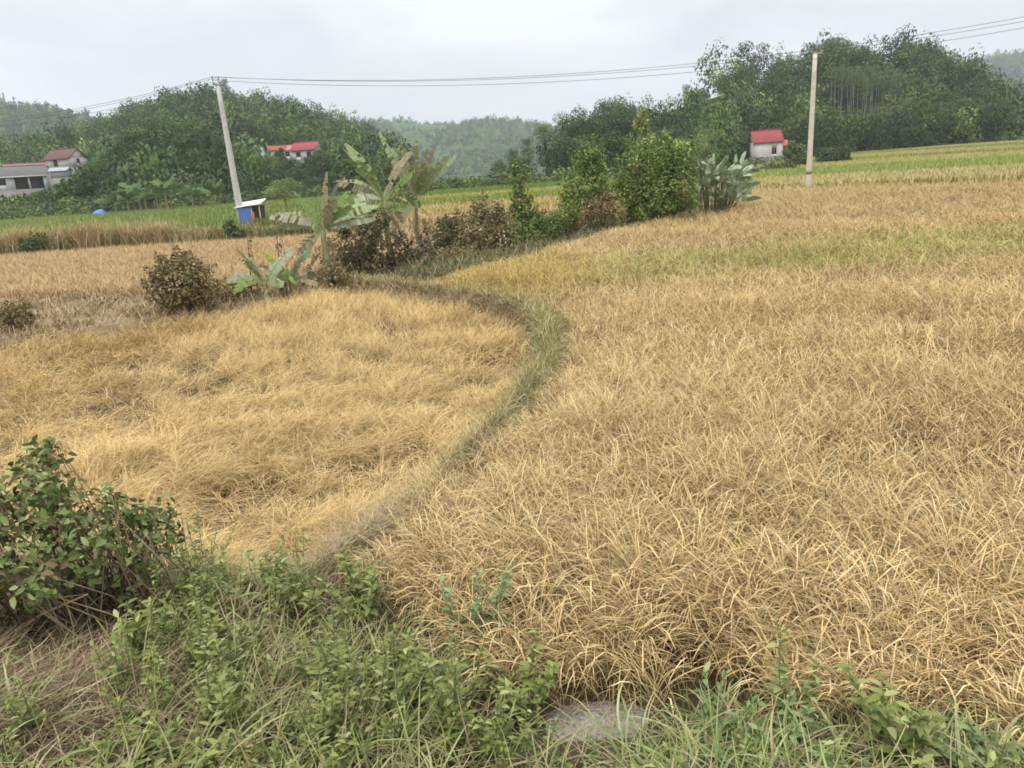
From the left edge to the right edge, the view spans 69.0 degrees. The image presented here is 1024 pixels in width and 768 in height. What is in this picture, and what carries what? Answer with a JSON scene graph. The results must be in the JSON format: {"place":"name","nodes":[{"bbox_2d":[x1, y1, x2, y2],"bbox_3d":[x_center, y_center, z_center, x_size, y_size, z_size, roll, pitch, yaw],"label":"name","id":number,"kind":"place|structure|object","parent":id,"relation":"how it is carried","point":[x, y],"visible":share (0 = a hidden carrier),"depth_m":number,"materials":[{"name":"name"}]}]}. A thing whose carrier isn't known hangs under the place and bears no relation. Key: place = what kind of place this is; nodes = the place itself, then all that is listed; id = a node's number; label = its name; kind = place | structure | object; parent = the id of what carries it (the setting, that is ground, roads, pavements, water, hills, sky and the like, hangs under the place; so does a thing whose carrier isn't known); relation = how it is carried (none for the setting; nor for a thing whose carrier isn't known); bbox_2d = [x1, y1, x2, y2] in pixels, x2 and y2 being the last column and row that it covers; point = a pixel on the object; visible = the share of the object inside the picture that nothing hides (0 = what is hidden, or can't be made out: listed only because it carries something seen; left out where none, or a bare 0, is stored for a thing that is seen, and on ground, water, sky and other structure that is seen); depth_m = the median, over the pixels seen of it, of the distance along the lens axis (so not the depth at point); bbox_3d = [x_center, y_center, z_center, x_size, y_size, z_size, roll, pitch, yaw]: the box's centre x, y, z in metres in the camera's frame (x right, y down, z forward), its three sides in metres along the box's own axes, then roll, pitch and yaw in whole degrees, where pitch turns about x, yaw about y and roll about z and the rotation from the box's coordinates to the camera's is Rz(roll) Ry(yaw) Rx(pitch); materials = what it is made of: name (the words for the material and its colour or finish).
{"place":"outdoors","nodes":[
{"label":"outdoors","id":0,"kind":"place"},
{"bbox_2d":[1,109,70,140],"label":"hill","id":1,"kind":"structure","parent":0,"point":[41,125],"depth_m":697.78,"materials":[{"name":"plant"}]},
{"bbox_2d":[0,93,104,143],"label":"forest","id":2,"kind":"object","parent":1,"relation":"on","point":[16,113],"visible":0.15,"depth_m":700.33,"materials":[{"name":"green plant"}]},
{"bbox_2d":[0,206,358,255],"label":"tall dry grass","id":3,"kind":"structure","parent":0,"point":[89,236],"depth_m":50.48,"materials":[{"name":"plant"}]},
{"bbox_2d":[12,137,456,218],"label":"hill","id":4,"kind":"structure","parent":0,"point":[319,179],"depth_m":166.83,"materials":[{"name":"plant"}]},
{"bbox_2d":[0,164,49,198],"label":"house","id":5,"kind":"structure","parent":4,"relation":"on","point":[20,179],"depth_m":142.22,"materials":[{"name":"paint"}]},
{"bbox_2d":[0,190,50,206],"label":"green bush","id":6,"kind":"object","parent":4,"relation":"on","point":[37,197],"visible":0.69,"depth_m":134.50,"materials":[{"name":"green plant"}]},
{"bbox_2d":[47,166,72,189],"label":"shed","id":7,"kind":"structure","parent":4,"relation":"on","point":[57,174],"depth_m":143.72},
{"bbox_2d":[42,147,88,190],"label":"house","id":8,"kind":"structure","parent":4,"relation":"on","point":[73,157],"depth_m":157.44,"materials":[{"name":"paint"}]},
{"bbox_2d":[38,163,98,202],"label":"green bush","id":9,"kind":"object","parent":4,"relation":"on","point":[79,185],"visible":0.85,"depth_m":135.90,"materials":[{"name":"green plant"}]},
{"bbox_2d":[85,147,123,177],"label":"broadleaf tree","id":10,"kind":"object","parent":4,"relation":"on","point":[101,155],"visible":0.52,"depth_m":141.65,"materials":[{"name":"green plant"}]},
{"bbox_2d":[105,123,151,164],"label":"broadleaf tree","id":11,"kind":"object","parent":4,"relation":"on","point":[125,138],"visible":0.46,"depth_m":141.61,"materials":[{"name":"green plant"}]},
{"bbox_2d":[118,117,183,164],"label":"broadleaf tree","id":12,"kind":"object","parent":4,"relation":"on","point":[144,128],"visible":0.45,"depth_m":141.20,"materials":[{"name":"green plant"}]},
{"bbox_2d":[140,141,192,175],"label":"broadleaf tree","id":13,"kind":"object","parent":4,"relation":"on","point":[163,149],"visible":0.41,"depth_m":139.62,"materials":[{"name":"green plant"}]},
{"bbox_2d":[139,115,210,180],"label":"broadleaf tree","id":14,"kind":"object","parent":4,"relation":"on","point":[171,123],"visible":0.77,"depth_m":142.19,"materials":[{"name":"green plant"}]},
{"bbox_2d":[173,147,221,176],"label":"broadleaf tree","id":15,"kind":"object","parent":4,"relation":"on","point":[189,158],"visible":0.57,"depth_m":138.72,"materials":[{"name":"green plant"}]},
{"bbox_2d":[171,115,226,159],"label":"broadleaf tree","id":16,"kind":"object","parent":4,"relation":"on","point":[195,126],"visible":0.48,"depth_m":144.46,"materials":[{"name":"green plant"}]},
{"bbox_2d":[0,80,415,211],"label":"forest","id":17,"kind":"object","parent":4,"relation":"on","point":[251,121],"visible":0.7,"depth_m":195.12,"materials":[{"name":"green plant"}]},
{"bbox_2d":[273,147,329,176],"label":"green bush","id":18,"kind":"object","parent":4,"relation":"on","point":[291,162],"visible":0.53,"depth_m":163.13,"materials":[{"name":"green plant"}]},
{"bbox_2d":[289,141,325,175],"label":"house","id":19,"kind":"structure","parent":4,"relation":"on","point":[300,150],"depth_m":174.41,"materials":[{"name":"red concrete"}]},
{"bbox_2d":[302,148,332,185],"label":"broadleaf tree","id":20,"kind":"object","parent":4,"relation":"on","point":[317,156],"visible":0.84,"depth_m":157.62,"materials":[{"name":"green plant"}]},
{"bbox_2d":[363,121,556,178],"bbox_3d":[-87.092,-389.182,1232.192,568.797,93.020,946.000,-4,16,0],"label":"hill","id":21,"kind":"structure","parent":0,"point":[419,138],"depth_m":995.91,"materials":[{"name":"plant"}]},
{"bbox_2d":[350,113,564,177],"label":"forest","id":22,"kind":"object","parent":21,"relation":"on","point":[506,138],"visible":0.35,"depth_m":982.00,"materials":[{"name":"green plant"}]},
{"bbox_2d":[0,519,1023,767],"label":"verge grass","id":23,"kind":"structure","parent":0,"point":[786,755],"depth_m":4.31,"materials":[{"name":"plant"}]},
{"bbox_2d":[0,173,1023,767],"bbox_3d":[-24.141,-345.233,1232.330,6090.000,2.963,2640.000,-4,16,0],"label":"ground","id":24,"kind":"structure","parent":0,"point":[96,331],"depth_m":10.04,"materials":[{"name":"soil"}]},
{"bbox_2d":[0,296,37,332],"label":"brown bush","id":25,"kind":"object","parent":24,"relation":"on","point":[15,316],"visible":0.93,"depth_m":21.43,"materials":[{"name":"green plant"}]},
{"bbox_2d":[17,231,52,253],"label":"bush","id":26,"kind":"object","parent":24,"relation":"on","point":[32,245],"visible":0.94,"depth_m":48.90,"materials":[{"name":"green plant"}]},
{"bbox_2d":[0,435,232,665],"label":"leafy shrub","id":27,"kind":"object","parent":24,"relation":"on","point":[36,592],"visible":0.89,"depth_m":5.34,"materials":[{"name":"green plant"}]},
{"bbox_2d":[139,176,184,208],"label":"banana plant","id":28,"kind":"object","parent":24,"relation":"on","point":[161,189],"visible":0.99,"depth_m":106.46,"materials":[{"name":"green plant"}]},
{"bbox_2d":[139,244,221,313],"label":"brown bush","id":29,"kind":"object","parent":24,"relation":"on","point":[183,268],"visible":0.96,"depth_m":22.51,"materials":[{"name":"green plant"}]},
{"bbox_2d":[0,191,413,241],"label":"green rice","id":30,"kind":"object","parent":24,"relation":"on","point":[217,214],"visible":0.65,"depth_m":78.78,"materials":[{"name":"green plant"}]},
{"bbox_2d":[174,507,239,579],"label":"weed plant","id":31,"kind":"object","parent":24,"relation":"on","point":[204,550],"visible":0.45,"depth_m":7.14,"materials":[{"name":"green plant"}]},
{"bbox_2d":[211,76,242,219],"bbox_3d":[-20.567,-16.754,54.622,0.958,10.894,0.511,-4,16,0],"label":"power pole","id":32,"kind":"object","parent":24,"relation":"on","point":[235,183],"visible":0.97,"depth_m":54.41,"materials":[{"name":"concrete"}]},
{"bbox_2d":[221,17,1021,80],"bbox_3d":[6.042,-21.696,49.271,55.270,1.970,0.028,-2,16,8],"label":"overhead wire","id":33,"kind":"object","parent":32,"relation":"attached to","point":[613,70],"visible":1,"depth_m":49.53,"materials":[{"name":"metal"}]},
{"bbox_2d":[232,28,1020,85],"bbox_3d":[6.397,-21.260,49.193,54.293,2.171,0.028,-1,16,9],"label":"overhead wire","id":34,"kind":"object","parent":32,"relation":"attached to","point":[637,76],"visible":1,"depth_m":49.17,"materials":[{"name":"metal"}]},
{"bbox_2d":[229,21,1023,80],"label":"overhead wire","id":35,"kind":"object","parent":32,"relation":"attached to","point":[689,66],"visible":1,"depth_m":48.96,"materials":[{"name":"metal"}]},
{"bbox_2d":[0,257,456,350],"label":"dry grass","id":36,"kind":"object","parent":24,"relation":"on","point":[108,300],"visible":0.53,"depth_m":24.11,"materials":[{"name":"plant"}]},
{"bbox_2d":[204,277,255,301],"bbox_3d":[-9.400,-3.001,24.439,2.125,1.028,1.263,-4,16,0],"label":"dead leaf heap","id":37,"kind":"object","parent":24,"relation":"on","point":[226,291],"visible":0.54,"depth_m":24.33,"materials":[{"name":"brown plant"}]},
{"bbox_2d":[0,224,467,297],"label":"dry rice","id":38,"kind":"object","parent":24,"relation":"on","point":[41,272],"visible":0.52,"depth_m":36.86,"materials":[{"name":"plant"}]},
{"bbox_2d":[235,198,266,225],"bbox_3d":[-19.620,-12.807,56.275,1.952,2.192,1.720,-4,16,0],"label":"field hut","id":39,"kind":"object","parent":24,"relation":"on","point":[248,211],"visible":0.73,"depth_m":55.66,"materials":[{"name":"metal"}]},
{"bbox_2d":[0,571,517,767],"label":"straw litter","id":40,"kind":"object","parent":24,"relation":"on","point":[54,687],"visible":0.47,"depth_m":4.37,"materials":[{"name":"plant"}]},
{"bbox_2d":[227,247,298,304],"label":"banana plant","id":41,"kind":"object","parent":24,"relation":"on","point":[243,279],"visible":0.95,"depth_m":24.29,"materials":[{"name":"green plant"}]},
{"bbox_2d":[0,282,532,584],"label":"lodged rice","id":42,"kind":"object","parent":24,"relation":"on","point":[219,330],"visible":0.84,"depth_m":13.79,"materials":[{"name":"plant"}]},
{"bbox_2d":[237,526,321,618],"bbox_3d":[-1.839,1.571,5.938,0.572,0.698,0.822,-9,17,-18],"label":"weed plant","id":43,"kind":"object","parent":24,"relation":"on","point":[307,595],"visible":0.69,"depth_m":5.98,"materials":[{"name":"green plant"}]},
{"bbox_2d":[265,177,302,207],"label":"pale green tree","id":44,"kind":"object","parent":24,"relation":"on","point":[282,194],"visible":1,"depth_m":80.66,"materials":[{"name":"green plant"}]},
{"bbox_2d":[257,250,321,299],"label":"banana plant","id":45,"kind":"object","parent":24,"relation":"on","point":[300,259],"visible":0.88,"depth_m":24.75,"materials":[{"name":"green plant"}]},
{"bbox_2d":[293,260,352,289],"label":"brown bush","id":46,"kind":"object","parent":24,"relation":"on","point":[332,274],"visible":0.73,"depth_m":26.16,"materials":[{"name":"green plant"}]},
{"bbox_2d":[269,172,377,282],"bbox_3d":[-6.576,-5.273,26.112,3.858,4.141,2.172,-4,16,0],"label":"banana plant","id":47,"kind":"object","parent":24,"relation":"on","point":[331,216],"visible":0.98,"depth_m":26.32,"materials":[{"name":"green plant"}]},
{"bbox_2d":[203,465,466,638],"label":"straw litter","id":48,"kind":"object","parent":24,"relation":"on","point":[333,544],"visible":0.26,"depth_m":7.02,"materials":[{"name":"plant"}]},
{"bbox_2d":[310,546,385,633],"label":"weed plant","id":49,"kind":"object","parent":24,"relation":"on","point":[356,586],"visible":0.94,"depth_m":5.89,"materials":[{"name":"green plant"}]},
{"bbox_2d":[319,202,391,276],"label":"dark bush","id":50,"kind":"object","parent":24,"relation":"on","point":[371,241],"visible":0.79,"depth_m":27.80,"materials":[{"name":"brown plant"}]},
{"bbox_2d":[335,143,421,271],"bbox_3d":[-4.985,-6.816,28.974,3.012,5.063,2.806,-16,20,-35],"label":"banana plant","id":51,"kind":"object","parent":24,"relation":"on","point":[367,172],"visible":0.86,"depth_m":28.88,"materials":[{"name":"green plant"}]},
{"bbox_2d":[355,626,419,717],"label":"weed plant","id":52,"kind":"object","parent":24,"relation":"on","point":[408,652],"visible":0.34,"depth_m":4.84,"materials":[{"name":"green plant"}]},
{"bbox_2d":[377,226,437,272],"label":"dark bush","id":53,"kind":"object","parent":24,"relation":"on","point":[422,250],"visible":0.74,"depth_m":28.92,"materials":[{"name":"brown plant"}]},
{"bbox_2d":[244,269,580,609],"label":"bund grass","id":54,"kind":"structure","parent":24,"relation":"on","point":[547,325],"depth_m":11.55,"materials":[{"name":"plant"}]},
{"bbox_2d":[379,131,455,259],"bbox_3d":[-3.587,-7.517,30.276,2.951,5.486,1.312,-8,16,-12],"label":"banana plant","id":55,"kind":"object","parent":24,"relation":"on","point":[427,177],"visible":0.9,"depth_m":30.15,"materials":[{"name":"green plant"}]},
{"bbox_2d":[421,209,466,252],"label":"green bush","id":56,"kind":"object","parent":24,"relation":"on","point":[443,222],"visible":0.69,"depth_m":32.11,"materials":[{"name":"green plant"}]},
{"bbox_2d":[413,242,481,259],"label":"brown bush","id":57,"kind":"object","parent":24,"relation":"on","point":[442,251],"visible":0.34,"depth_m":31.02,"materials":[{"name":"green plant"}]},
{"bbox_2d":[438,565,515,668],"bbox_3d":[-0.234,1.732,5.539,0.594,0.853,0.498,-4,16,0],"label":"weed plant","id":58,"kind":"object","parent":24,"relation":"on","point":[503,579],"visible":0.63,"depth_m":5.44,"materials":[{"name":"green plant"}]},
{"bbox_2d":[444,187,526,255],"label":"brown thicket","id":59,"kind":"object","parent":24,"relation":"on","point":[490,219],"visible":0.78,"depth_m":31.96,"materials":[{"name":"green plant"}]},
{"bbox_2d":[0,534,1023,767],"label":"verge weeds","id":60,"kind":"object","parent":24,"relation":"on","point":[323,717],"visible":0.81,"depth_m":4.37,"materials":[{"name":"green plant"}]},
{"bbox_2d":[0,134,1023,219],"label":"undergrowth","id":61,"kind":"object","parent":24,"relation":"on","point":[71,205],"visible":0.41,"depth_m":126.15,"materials":[{"name":"green plant"}]},
{"bbox_2d":[505,157,547,239],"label":"vine column","id":62,"kind":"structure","parent":24,"relation":"on","point":[519,204],"depth_m":34.69,"materials":[{"name":"green plant"}]},
{"bbox_2d":[495,629,560,723],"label":"weed plant","id":63,"kind":"object","parent":24,"relation":"on","point":[534,684],"visible":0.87,"depth_m":4.76,"materials":[{"name":"green plant"}]},
{"bbox_2d":[514,208,565,241],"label":"green bush","id":64,"kind":"object","parent":24,"relation":"on","point":[544,231],"visible":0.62,"depth_m":34.67,"materials":[{"name":"green plant"}]},
{"bbox_2d":[527,204,582,234],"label":"green bush","id":65,"kind":"object","parent":24,"relation":"on","point":[572,213],"visible":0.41,"depth_m":35.98,"materials":[{"name":"green plant"}]},
{"bbox_2d":[406,176,718,224],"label":"rice field","id":66,"kind":"structure","parent":24,"relation":"on","point":[436,204],"depth_m":78.87,"materials":[{"name":"plant"}]},
{"bbox_2d":[556,133,614,229],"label":"vine column","id":67,"kind":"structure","parent":24,"relation":"on","point":[586,162],"depth_m":38.25,"materials":[{"name":"green plant"}]},
{"bbox_2d":[378,188,797,282],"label":"rough weeds","id":68,"kind":"object","parent":24,"relation":"on","point":[459,263],"visible":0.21,"depth_m":29.97,"materials":[{"name":"green plant"}]},
{"bbox_2d":[507,685,670,741],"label":"straw litter","id":69,"kind":"object","parent":24,"relation":"on","point":[570,709],"visible":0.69,"depth_m":4.93,"materials":[{"name":"plant"}]},
{"bbox_2d":[543,701,648,741],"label":"concrete slab","id":70,"kind":"structure","parent":24,"relation":"on","point":[578,718],"depth_m":4.86,"materials":[{"name":"concrete"}]},
{"bbox_2d":[575,188,629,232],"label":"brown bush","id":71,"kind":"object","parent":24,"relation":"on","point":[606,205],"visible":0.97,"depth_m":37.77,"materials":[{"name":"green plant"}]},
{"bbox_2d":[631,107,656,203],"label":"vine column","id":72,"kind":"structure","parent":24,"relation":"on","point":[640,125],"depth_m":40.75,"materials":[{"name":"green plant"}]},
{"bbox_2d":[608,127,699,224],"bbox_3d":[7.729,-11.160,40.657,5.131,5.322,4.415,-4,16,0],"label":"bush","id":73,"kind":"object","parent":24,"relation":"on","point":[666,157],"visible":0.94,"depth_m":39.84,"materials":[{"name":"green plant"}]},
{"bbox_2d":[610,195,701,222],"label":"green bush","id":74,"kind":"object","parent":24,"relation":"on","point":[697,204],"visible":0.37,"depth_m":40.67,"materials":[{"name":"green plant"}]},
{"bbox_2d":[328,177,1023,756],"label":"standing rice","id":75,"kind":"object","parent":24,"relation":"on","point":[724,475],"visible":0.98,"depth_m":7.75,"materials":[{"name":"plant"}]},
{"bbox_2d":[692,125,722,169],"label":"pale green tree","id":76,"kind":"object","parent":24,"relation":"on","point":[714,136],"visible":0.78,"depth_m":112.56,"materials":[{"name":"green plant"}]},
{"bbox_2d":[684,151,760,217],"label":"broadleaf clump","id":77,"kind":"object","parent":24,"relation":"on","point":[741,185],"visible":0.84,"depth_m":42.11,"materials":[{"name":"green plant"}]},
{"bbox_2d":[687,661,769,761],"bbox_3d":[1.266,2.039,4.402,0.454,0.401,0.843,-4,16,0],"label":"weed plant","id":78,"kind":"object","parent":24,"relation":"on","point":[748,709],"visible":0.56,"depth_m":4.45,"materials":[{"name":"green plant"}]},
{"bbox_2d":[747,129,787,164],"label":"house","id":79,"kind":"structure","parent":24,"relation":"on","point":[768,144],"depth_m":141.52,"materials":[{"name":"paint"}]},
{"bbox_2d":[748,677,834,764],"bbox_3d":[1.578,2.011,4.279,0.451,0.412,0.570,1,16,16],"label":"weed plant","id":80,"kind":"object","parent":24,"relation":"on","point":[808,720],"visible":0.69,"depth_m":4.27,"materials":[{"name":"green plant"}]},
{"bbox_2d":[782,140,807,165],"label":"bush","id":81,"kind":"object","parent":24,"relation":"on","point":[794,153],"visible":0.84,"depth_m":99.22,"materials":[{"name":"green plant"}]},
{"bbox_2d":[764,621,826,726],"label":"weed plant","id":82,"kind":"object","parent":24,"relation":"on","point":[781,681],"visible":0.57,"depth_m":4.65,"materials":[{"name":"green plant"}]},
{"bbox_2d":[805,50,821,190],"bbox_3d":[22.560,-19.277,55.801,0.860,10.559,0.477,-4,16,0],"label":"power pole","id":83,"kind":"object","parent":24,"relation":"on","point":[810,135],"visible":0.88,"depth_m":55.65,"materials":[{"name":"concrete"}]},
{"bbox_2d":[814,144,852,162],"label":"bush","id":84,"kind":"object","parent":24,"relation":"on","point":[829,153],"visible":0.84,"depth_m":103.32,"materials":[{"name":"green plant"}]},
{"bbox_2d":[735,140,1023,190],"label":"terrace rice","id":85,"kind":"object","parent":24,"relation":"on","point":[986,161],"visible":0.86,"depth_m":74.78,"materials":[{"name":"plant"}]},
{"bbox_2d":[835,661,947,767],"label":"weed plant","id":86,"kind":"object","parent":24,"relation":"on","point":[923,726],"visible":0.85,"depth_m":4.08,"materials":[{"name":"green plant"}]},
{"bbox_2d":[929,717,1023,767],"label":"weed plant","id":87,"kind":"object","parent":24,"relation":"on","point":[976,747],"visible":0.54,"depth_m":4.08,"materials":[{"name":"green plant"}]},
{"bbox_2d":[0,0,1023,126],"label":"sky","id":88,"kind":"structure","parent":0,"point":[72,54],"materials":[{"name":"white"}]},
{"bbox_2d":[463,78,988,185],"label":"hill","id":89,"kind":"structure","parent":0,"point":[873,104],"depth_m":186.20,"materials":[{"name":"plant"}]},
{"bbox_2d":[533,120,555,174],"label":"tall tree","id":90,"kind":"object","parent":89,"relation":"on","point":[542,128],"visible":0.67,"depth_m":144.00,"materials":[{"name":"green plant"}]},
{"bbox_2d":[552,111,580,145],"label":"tall tree","id":91,"kind":"object","parent":89,"relation":"on","point":[562,129],"visible":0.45,"depth_m":142.62,"materials":[{"name":"green plant"}]},
{"bbox_2d":[564,106,603,143],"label":"broadleaf tree","id":92,"kind":"object","parent":89,"relation":"on","point":[589,124],"visible":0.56,"depth_m":141.09,"materials":[{"name":"green plant"}]},
{"bbox_2d":[592,99,621,169],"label":"tall tree","id":93,"kind":"object","parent":89,"relation":"on","point":[604,110],"visible":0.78,"depth_m":135.38,"materials":[{"name":"green plant"}]},
{"bbox_2d":[597,95,648,171],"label":"broadleaf tree","id":94,"kind":"object","parent":89,"relation":"on","point":[623,115],"visible":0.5,"depth_m":137.93,"materials":[{"name":"green plant"}]},
{"bbox_2d":[730,40,777,85],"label":"open crowned tree","id":95,"kind":"object","parent":89,"relation":"on","point":[741,49],"visible":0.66,"depth_m":189.12,"materials":[{"name":"green plant"}]},
{"bbox_2d":[535,22,1023,179],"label":"forest","id":96,"kind":"object","parent":89,"relation":"on","point":[753,107],"visible":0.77,"depth_m":161.27,"materials":[{"name":"green plant"}]},
{"bbox_2d":[776,113,814,141],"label":"broadleaf tree","id":97,"kind":"object","parent":89,"relation":"on","point":[786,125],"visible":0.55,"depth_m":152.51,"materials":[{"name":"green plant"}]},
{"bbox_2d":[818,36,849,68],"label":"broadleaf tree","id":98,"kind":"object","parent":89,"relation":"on","point":[832,42],"visible":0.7,"depth_m":195.39,"materials":[{"name":"green plant"}]},
{"bbox_2d":[914,100,962,142],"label":"broadleaf tree","id":99,"kind":"object","parent":89,"relation":"on","point":[942,115],"visible":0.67,"depth_m":157.70,"materials":[{"name":"green plant"}]},
{"bbox_2d":[940,94,982,142],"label":"broadleaf tree","id":100,"kind":"object","parent":89,"relation":"on","point":[962,103],"visible":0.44,"depth_m":160.22,"materials":[{"name":"green plant"}]},
{"bbox_2d":[988,56,1023,95],"bbox_3d":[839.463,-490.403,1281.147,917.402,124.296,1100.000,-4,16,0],"label":"hill","id":101,"kind":"structure","parent":0,"point":[1007,73],"depth_m":1132.53,"materials":[{"name":"plant"}]},
{"bbox_2d":[956,48,1023,93],"bbox_3d":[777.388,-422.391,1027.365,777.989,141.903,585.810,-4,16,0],"label":"forest","id":102,"kind":"object","parent":101,"relation":"on","point":[996,58],"visible":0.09,"depth_m":1118.27,"materials":[{"name":"green plant"}]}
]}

